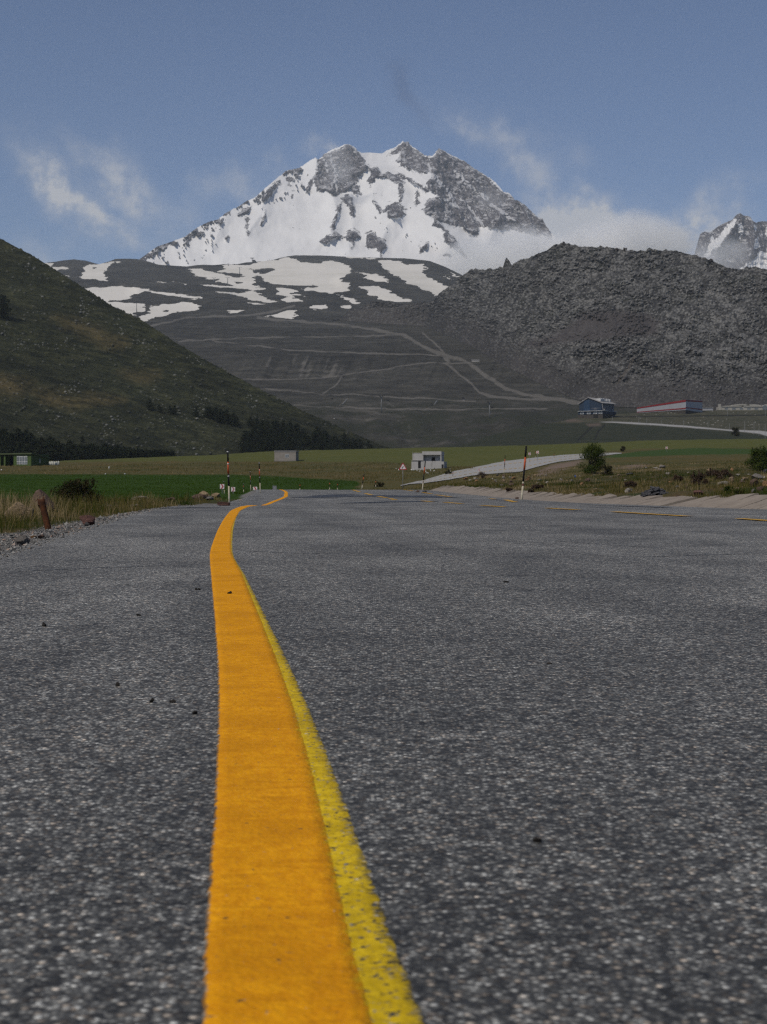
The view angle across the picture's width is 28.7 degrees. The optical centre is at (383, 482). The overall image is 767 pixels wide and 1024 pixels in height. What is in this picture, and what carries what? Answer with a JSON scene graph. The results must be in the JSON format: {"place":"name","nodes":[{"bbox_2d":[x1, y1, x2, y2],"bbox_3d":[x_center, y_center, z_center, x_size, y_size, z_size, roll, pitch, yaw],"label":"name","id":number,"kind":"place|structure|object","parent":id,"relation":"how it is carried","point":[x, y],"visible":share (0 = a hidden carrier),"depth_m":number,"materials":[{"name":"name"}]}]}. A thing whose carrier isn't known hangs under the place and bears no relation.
{"place":"outdoors","nodes":[
{"label":"outdoors","id":0,"kind":"place"},
{"bbox_2d":[0,505,194,558],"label":"gravel","id":1,"kind":"structure","parent":0,"point":[47,532],"depth_m":22.55,"materials":[{"name":"grey gravel"}]},
{"bbox_2d":[0,239,387,455],"bbox_3d":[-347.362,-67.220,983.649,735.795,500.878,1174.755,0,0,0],"label":"hill","id":2,"kind":"structure","parent":0,"point":[77,361],"depth_m":911.31,"materials":[{"name":"green plant"}]},
{"bbox_2d":[0,294,12,319],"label":"pine tree","id":3,"kind":"object","parent":2,"relation":"on","point":[3,307],"visible":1,"depth_m":958.72,"materials":[{"name":"green plant"}]},
{"bbox_2d":[0,428,176,460],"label":"wood","id":4,"kind":"object","parent":2,"relation":"on","point":[26,442],"visible":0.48,"depth_m":664.54,"materials":[{"name":"green plant"}]},
{"bbox_2d":[145,399,154,410],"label":"pine tree","id":5,"kind":"object","parent":2,"relation":"on","point":[148,407],"visible":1,"depth_m":842.32,"materials":[{"name":"green plant"}]},
{"bbox_2d":[157,404,162,412],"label":"pine tree","id":6,"kind":"object","parent":2,"relation":"on","point":[159,408],"visible":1,"depth_m":842.78,"materials":[{"name":"green plant"}]},
{"bbox_2d":[192,407,199,416],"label":"pine tree","id":7,"kind":"object","parent":2,"relation":"on","point":[194,413],"visible":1,"depth_m":856.35,"materials":[{"name":"green plant"}]},
{"bbox_2d":[202,407,213,418],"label":"pine tree","id":8,"kind":"object","parent":2,"relation":"on","point":[209,411],"visible":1,"depth_m":862.10,"materials":[{"name":"green plant"}]},
{"bbox_2d":[213,412,219,421],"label":"pine tree","id":9,"kind":"object","parent":2,"relation":"on","point":[215,417],"visible":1,"depth_m":859.09,"materials":[{"name":"green plant"}]},
{"bbox_2d":[219,411,230,423],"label":"pine tree","id":10,"kind":"object","parent":2,"relation":"on","point":[224,419],"visible":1,"depth_m":861.89,"materials":[{"name":"green plant"}]},
{"bbox_2d":[229,413,239,426],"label":"pine tree","id":11,"kind":"object","parent":2,"relation":"on","point":[234,420],"visible":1,"depth_m":861.88,"materials":[{"name":"green plant"}]},
{"bbox_2d":[240,443,244,452],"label":"pine tree","id":12,"kind":"object","parent":2,"relation":"on","point":[242,448],"visible":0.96,"depth_m":803.33,"materials":[{"name":"green plant"}]},
{"bbox_2d":[239,434,246,445],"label":"pine tree","id":13,"kind":"object","parent":2,"relation":"on","point":[243,438],"visible":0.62,"depth_m":822.12,"materials":[{"name":"green plant"}]},
{"bbox_2d":[242,442,251,452],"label":"pine tree","id":14,"kind":"object","parent":2,"relation":"on","point":[247,450],"visible":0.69,"depth_m":801.41,"materials":[{"name":"green plant"}]},
{"bbox_2d":[247,417,254,426],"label":"pine tree","id":15,"kind":"object","parent":2,"relation":"on","point":[251,423],"visible":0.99,"depth_m":874.97,"materials":[{"name":"green plant"}]},
{"bbox_2d":[252,426,261,438],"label":"pine tree","id":16,"kind":"object","parent":2,"relation":"on","point":[255,428],"visible":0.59,"depth_m":842.79,"materials":[{"name":"green plant"}]},
{"bbox_2d":[258,425,266,436],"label":"pine tree","id":17,"kind":"object","parent":2,"relation":"on","point":[261,426],"visible":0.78,"depth_m":851.37,"materials":[{"name":"green plant"}]},
{"bbox_2d":[266,438,274,450],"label":"pine tree","id":18,"kind":"object","parent":2,"relation":"on","point":[271,447],"visible":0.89,"depth_m":823.56,"materials":[{"name":"green plant"}]},
{"bbox_2d":[278,420,285,432],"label":"pine tree","id":19,"kind":"object","parent":2,"relation":"on","point":[282,426],"visible":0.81,"depth_m":879.84,"materials":[{"name":"green plant"}]},
{"bbox_2d":[281,440,290,450],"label":"pine tree","id":20,"kind":"object","parent":2,"relation":"on","point":[285,446],"visible":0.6,"depth_m":827.04,"materials":[{"name":"green plant"}]},
{"bbox_2d":[289,438,295,448],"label":"pine tree","id":21,"kind":"object","parent":2,"relation":"on","point":[292,440],"visible":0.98,"depth_m":845.80,"materials":[{"name":"green plant"}]},
{"bbox_2d":[296,438,305,449],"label":"pine tree","id":22,"kind":"object","parent":2,"relation":"on","point":[300,441],"visible":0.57,"depth_m":846.31,"materials":[{"name":"green plant"}]},
{"bbox_2d":[301,433,308,446],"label":"pine tree","id":23,"kind":"object","parent":2,"relation":"on","point":[303,434],"visible":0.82,"depth_m":858.13,"materials":[{"name":"green plant"}]},
{"bbox_2d":[303,435,311,446],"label":"pine tree","id":24,"kind":"object","parent":2,"relation":"on","point":[308,444],"visible":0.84,"depth_m":856.70,"materials":[{"name":"green plant"}]},
{"bbox_2d":[310,433,317,443],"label":"pine tree","id":25,"kind":"object","parent":2,"relation":"on","point":[312,435],"visible":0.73,"depth_m":862.96,"materials":[{"name":"green plant"}]},
{"bbox_2d":[310,443,318,449],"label":"pine tree","id":26,"kind":"object","parent":2,"relation":"on","point":[314,446],"visible":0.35,"depth_m":838.73,"materials":[{"name":"green plant"}]},
{"bbox_2d":[315,437,322,448],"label":"pine tree","id":27,"kind":"object","parent":2,"relation":"on","point":[319,439],"visible":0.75,"depth_m":862.07,"materials":[{"name":"green plant"}]},
{"bbox_2d":[320,437,327,449],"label":"pine tree","id":28,"kind":"object","parent":2,"relation":"on","point":[323,441],"visible":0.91,"depth_m":862.73,"materials":[{"name":"green plant"}]},
{"bbox_2d":[323,432,331,444],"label":"pine tree","id":29,"kind":"object","parent":2,"relation":"on","point":[326,436],"visible":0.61,"depth_m":875.84,"materials":[{"name":"green plant"}]},
{"bbox_2d":[330,436,339,446],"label":"pine tree","id":30,"kind":"object","parent":2,"relation":"on","point":[335,438],"visible":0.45,"depth_m":871.02,"materials":[{"name":"green plant"}]},
{"bbox_2d":[336,442,346,449],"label":"pine tree","id":31,"kind":"object","parent":2,"relation":"on","point":[340,446],"visible":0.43,"depth_m":861.72,"materials":[{"name":"green plant"}]},
{"bbox_2d":[357,439,363,447],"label":"pine tree","id":32,"kind":"object","parent":2,"relation":"on","point":[360,443],"visible":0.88,"depth_m":895.99,"materials":[{"name":"green plant"}]},
{"bbox_2d":[364,440,373,448],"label":"pine tree","id":33,"kind":"object","parent":2,"relation":"on","point":[368,444],"visible":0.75,"depth_m":897.79,"materials":[{"name":"green plant"}]},
{"bbox_2d":[45,255,636,447],"bbox_3d":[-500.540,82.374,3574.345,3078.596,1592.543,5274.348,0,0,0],"label":"hillside","id":34,"kind":"structure","parent":0,"point":[271,327],"depth_m":2042.95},
{"bbox_2d":[140,141,559,274],"bbox_3d":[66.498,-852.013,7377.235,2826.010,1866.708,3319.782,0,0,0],"label":"mountain","id":35,"kind":"structure","parent":0,"point":[407,200],"depth_m":6810.38,"materials":[{"name":"white snow"}]},
{"bbox_2d":[0,490,766,1023],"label":"road","id":36,"kind":"structure","parent":0,"point":[612,754],"depth_m":4.14,"materials":[{"name":"grey asphalt"}]},
{"bbox_2d":[217,502,229,505],"bbox_3d":[-5.223,0.702,49.047,0.421,0.125,0.280,3,0,-6],"label":"stone","id":37,"kind":"object","parent":36,"relation":"on","point":[223,503],"visible":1,"depth_m":48.93,"materials":[{"name":"stone"}]},
{"bbox_2d":[201,490,372,1023],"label":"road marking","id":38,"kind":"object","parent":36,"relation":"on","point":[277,949],"visible":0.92,"depth_m":2.83,"materials":[{"name":"orange paint"}]},
{"bbox_2d":[231,519,424,1023],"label":"road marking","id":39,"kind":"object","parent":36,"relation":"on","point":[387,986],"visible":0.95,"depth_m":2.63,"materials":[{"name":"yellow paint"}]},
{"bbox_2d":[13,530,717,573],"bbox_3d":[0.043,0.715,16.336,7.218,0.002,10.566,0,0,38],"label":"road crack","id":40,"kind":"object","parent":36,"relation":"on","point":[285,552],"visible":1,"depth_m":14.51,"materials":[{"name":"black asphalt"}]},
{"bbox_2d":[141,494,644,508],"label":"road seam","id":41,"kind":"object","parent":36,"relation":"on","point":[334,495],"visible":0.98,"depth_m":84.41,"materials":[{"name":"black asphalt"}]},
{"bbox_2d":[532,837,541,841],"bbox_3d":[0.308,0.716,3.004,0.017,0.013,0.015,0,0,33],"label":"lump","id":42,"kind":"object","parent":36,"relation":"on","point":[536,839],"visible":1,"depth_m":3.00,"materials":[{"name":"black asphalt"}]},
{"bbox_2d":[354,490,766,520],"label":"road marking","id":43,"kind":"object","parent":36,"relation":"on","point":[552,508],"visible":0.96,"depth_m":44.05,"materials":[{"name":"yellow paint"}]},
{"bbox_2d":[0,439,766,550],"bbox_3d":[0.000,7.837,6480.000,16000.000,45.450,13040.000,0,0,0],"label":"ground","id":44,"kind":"structure","parent":0,"point":[652,452],"depth_m":344.44,"materials":[{"name":"green plant"}]},
{"bbox_2d":[4,502,33,520],"bbox_3d":[-8.329,0.701,34.181,0.656,0.534,0.591,0,0,-23],"label":"boulder","id":45,"kind":"object","parent":44,"relation":"on","point":[18,504],"visible":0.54,"depth_m":33.95,"materials":[{"name":"beige stone"}]},
{"bbox_2d":[14,534,29,544],"bbox_3d":[-4.362,0.706,18.130,0.175,0.157,0.158,0,0,-29],"label":"stone","id":46,"kind":"object","parent":44,"relation":"on","point":[22,539],"visible":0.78,"depth_m":18.10,"materials":[{"name":"grey stone"}]},
{"bbox_2d":[0,453,50,465],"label":"house","id":47,"kind":"structure","parent":44,"relation":"on","point":[19,459],"depth_m":428.89,"materials":[{"name":"green wood"}]},
{"bbox_2d":[17,456,26,463],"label":"window","id":48,"kind":"structure","parent":47,"relation":"in","point":[20,459],"depth_m":427.50,"materials":[{"name":"white glass"}]},
{"bbox_2d":[30,489,54,513],"bbox_3d":[-9.636,0.638,42.747,0.779,0.896,0.663,0,0,38],"label":"boulder","id":49,"kind":"object","parent":44,"relation":"on","point":[40,493],"visible":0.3,"depth_m":42.64,"materials":[{"name":"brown stone"}]},
{"bbox_2d":[35,496,51,529],"bbox_3d":[-5.576,0.560,24.600,0.279,0.677,0.096,0,0,0],"label":"rusty stump","id":50,"kind":"object","parent":44,"relation":"on","point":[44,512],"visible":0.77,"depth_m":24.56,"materials":[{"name":"metal"}]},
{"bbox_2d":[50,477,105,503],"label":"bush","id":51,"kind":"object","parent":44,"relation":"on","point":[77,486],"visible":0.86,"depth_m":70.46,"materials":[{"name":"green plant"}]},
{"bbox_2d":[79,515,94,524],"bbox_3d":[-5.206,0.688,26.485,0.277,0.235,0.308,0,0,33],"label":"boulder","id":52,"kind":"object","parent":44,"relation":"on","point":[89,519],"visible":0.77,"depth_m":26.39,"materials":[{"name":"stone"}]},
{"bbox_2d":[0,488,226,532],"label":"grass","id":53,"kind":"structure","parent":44,"relation":"on","point":[70,508],"depth_m":43.55,"materials":[{"name":"green plant"}]},
{"bbox_2d":[0,474,357,494],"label":"crop","id":54,"kind":"object","parent":44,"relation":"on","point":[186,482],"visible":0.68,"depth_m":240.17,"materials":[{"name":"green plant"}]},
{"bbox_2d":[192,494,207,499],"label":"boulder","id":55,"kind":"object","parent":44,"relation":"on","point":[203,496],"visible":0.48,"depth_m":82.30,"materials":[{"name":"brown stone"}]},
{"bbox_2d":[227,450,229,502],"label":"snow pole","id":56,"kind":"object","parent":44,"relation":"on","point":[228,476],"visible":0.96,"depth_m":74.21,"materials":[{"name":"black paint"}]},
{"bbox_2d":[0,461,472,489],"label":"grass","id":57,"kind":"structure","parent":44,"relation":"on","point":[314,467],"depth_m":346.52,"materials":[{"name":"green plant"}]},
{"bbox_2d":[259,462,260,492],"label":"snow pole","id":58,"kind":"object","parent":44,"relation":"on","point":[259,477],"visible":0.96,"depth_m":107.37,"materials":[{"name":"black paint"}]},
{"bbox_2d":[274,451,298,461],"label":"house","id":59,"kind":"structure","parent":44,"relation":"on","point":[283,456],"depth_m":435.55,"materials":[{"name":"grey concrete"}]},
{"bbox_2d":[374,481,384,486],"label":"bush","id":60,"kind":"object","parent":44,"relation":"on","point":[380,484],"visible":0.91,"depth_m":208.18,"materials":[{"name":"green plant"}]},
{"bbox_2d":[399,463,406,469],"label":"warning sign","id":61,"kind":"object","parent":44,"relation":"on","point":[402,467],"visible":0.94,"depth_m":159.99,"materials":[{"name":"metal"}]},
{"bbox_2d":[422,461,425,489],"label":"snow pole","id":62,"kind":"object","parent":44,"relation":"on","point":[423,475],"visible":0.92,"depth_m":127.96,"materials":[{"name":"black paint"}]},
{"bbox_2d":[411,451,446,469],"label":"house","id":63,"kind":"structure","parent":44,"relation":"on","point":[434,459],"depth_m":337.79,"materials":[{"name":"white paint"}]},
{"bbox_2d":[477,472,486,477],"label":"dry shrub","id":64,"kind":"object","parent":44,"relation":"on","point":[481,473],"visible":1,"depth_m":175.43,"materials":[{"name":"brown plant"}]},
{"bbox_2d":[521,446,526,499],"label":"snow pole","id":65,"kind":"object","parent":44,"relation":"on","point":[523,472],"visible":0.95,"depth_m":71.36,"materials":[{"name":"black paint"}]},
{"bbox_2d":[531,484,543,488],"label":"dry shrub","id":66,"kind":"object","parent":44,"relation":"on","point":[537,486],"visible":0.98,"depth_m":86.53,"materials":[{"name":"brown plant"}]},
{"bbox_2d":[431,485,696,505],"bbox_3d":[6.735,0.675,87.315,1.839,0.890,79.718,0,0,-3],"label":"concrete gutter","id":67,"kind":"object","parent":44,"relation":"on","point":[658,500],"visible":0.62,"depth_m":64.56,"materials":[{"name":"grey concrete"}]},
{"bbox_2d":[414,460,766,498],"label":"grass","id":68,"kind":"structure","parent":44,"relation":"on","point":[611,487],"depth_m":91.61,"materials":[{"name":"green plant"}]},
{"bbox_2d":[577,442,607,473],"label":"bush","id":69,"kind":"object","parent":44,"relation":"on","point":[589,454],"visible":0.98,"depth_m":159.57,"materials":[{"name":"green plant"}]},
{"bbox_2d":[599,463,613,474],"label":"bush","id":70,"kind":"object","parent":44,"relation":"on","point":[607,469],"visible":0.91,"depth_m":143.42,"materials":[{"name":"green plant"}]},
{"bbox_2d":[623,480,636,487],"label":"dry shrub","id":71,"kind":"object","parent":44,"relation":"on","point":[630,483],"visible":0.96,"depth_m":74.26,"materials":[{"name":"brown plant"}]},
{"bbox_2d":[640,486,667,496],"bbox_3d":[9.568,0.337,52.899,1.021,0.453,0.748,0,0,0],"label":"slate heap","id":72,"kind":"object","parent":44,"relation":"on","point":[652,491],"visible":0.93,"depth_m":52.76,"materials":[{"name":"grey stone"}]},
{"bbox_2d":[671,474,683,481],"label":"dry shrub","id":73,"kind":"object","parent":44,"relation":"on","point":[676,477],"visible":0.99,"depth_m":87.74,"materials":[{"name":"brown plant"}]},
{"bbox_2d":[693,490,702,495],"bbox_3d":[10.374,0.362,49.505,0.346,0.232,0.344,0,0,-15],"label":"boulder","id":74,"kind":"object","parent":44,"relation":"on","point":[696,491],"visible":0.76,"depth_m":49.41,"materials":[{"name":"stone"}]},
{"bbox_2d":[689,471,709,484],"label":"dry shrub","id":75,"kind":"object","parent":44,"relation":"on","point":[698,478],"visible":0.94,"depth_m":75.39,"materials":[{"name":"brown plant"}]},
{"bbox_2d":[705,468,720,476],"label":"dry shrub","id":76,"kind":"object","parent":44,"relation":"on","point":[710,473],"visible":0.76,"depth_m":99.89,"materials":[{"name":"brown plant"}]},
{"bbox_2d":[669,493,766,508],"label":"concrete gutter","id":77,"kind":"object","parent":44,"relation":"on","point":[750,501],"visible":0.53,"depth_m":43.47,"materials":[{"name":"grey concrete"}]},
{"bbox_2d":[712,470,735,479],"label":"dry shrub","id":78,"kind":"object","parent":44,"relation":"on","point":[724,472],"visible":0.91,"depth_m":85.55,"materials":[{"name":"brown plant"}]},
{"bbox_2d":[723,486,733,493],"bbox_3d":[10.670,0.261,46.389,0.293,0.380,0.391,0,0,-20],"label":"bush","id":79,"kind":"object","parent":44,"relation":"on","point":[727,489],"visible":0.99,"depth_m":46.33,"materials":[{"name":"green plant"}]},
{"bbox_2d":[750,479,758,485],"bbox_3d":[13.970,0.037,56.633,0.243,0.375,0.334,0,0,-36],"label":"boulder","id":80,"kind":"object","parent":44,"relation":"on","point":[752,481],"visible":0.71,"depth_m":56.56,"materials":[{"name":"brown stone"}]},
{"bbox_2d":[744,444,766,470],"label":"bush","id":81,"kind":"object","parent":44,"relation":"on","point":[758,459],"visible":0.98,"depth_m":126.65,"materials":[{"name":"green plant"}]},
{"bbox_2d":[751,473,762,478],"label":"boulder","id":82,"kind":"object","parent":44,"relation":"on","point":[755,475],"visible":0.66,"depth_m":78.16,"materials":[{"name":"grey stone"}]},
{"bbox_2d":[0,0,766,263],"label":"sky","id":83,"kind":"structure","parent":0,"point":[128,128],"materials":[{"name":"blue"}]},
{"bbox_2d":[401,453,621,485],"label":"road","id":84,"kind":"structure","parent":0,"point":[516,464],"depth_m":298.25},
{"bbox_2d":[424,455,579,481],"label":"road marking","id":85,"kind":"object","parent":84,"relation":"on","point":[509,463],"visible":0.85,"depth_m":291.90,"materials":[{"name":"white paint"}]},
{"bbox_2d":[333,243,766,409],"bbox_3d":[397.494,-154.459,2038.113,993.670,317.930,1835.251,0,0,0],"label":"rocky hill","id":86,"kind":"structure","parent":0,"point":[632,328],"depth_m":1529.95,"materials":[{"name":"grey stone"}]},
{"bbox_2d":[458,410,766,446],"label":"terrace","id":87,"kind":"structure","parent":0,"point":[720,424],"depth_m":841.21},
{"bbox_2d":[578,397,616,418],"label":"lodge","id":88,"kind":"structure","parent":87,"relation":"on","point":[592,408],"depth_m":947.81,"materials":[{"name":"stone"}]},
{"bbox_2d":[637,400,702,413],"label":"hall","id":89,"kind":"structure","parent":87,"relation":"on","point":[687,406],"depth_m":998.78,"materials":[{"name":"white metal"}]},
{"bbox_2d":[702,407,712,410],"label":"annex","id":90,"kind":"object","parent":87,"relation":"on","point":[706,408],"visible":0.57,"depth_m":1019.64,"materials":[{"name":"white metal"}]},
{"bbox_2d":[731,427,739,435],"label":"bush","id":91,"kind":"object","parent":87,"relation":"on","point":[735,432],"visible":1,"depth_m":778.88,"materials":[{"name":"green plant"}]},
{"bbox_2d":[716,404,766,409],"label":"restaurant","id":92,"kind":"structure","parent":87,"relation":"on","point":[745,407],"depth_m":1023.17,"materials":[{"name":"concrete"}]},
{"bbox_2d":[694,213,766,269],"bbox_3d":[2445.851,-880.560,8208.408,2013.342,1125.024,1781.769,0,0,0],"label":"mountain","id":93,"kind":"structure","parent":0,"point":[738,241],"depth_m":7705.50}
]}

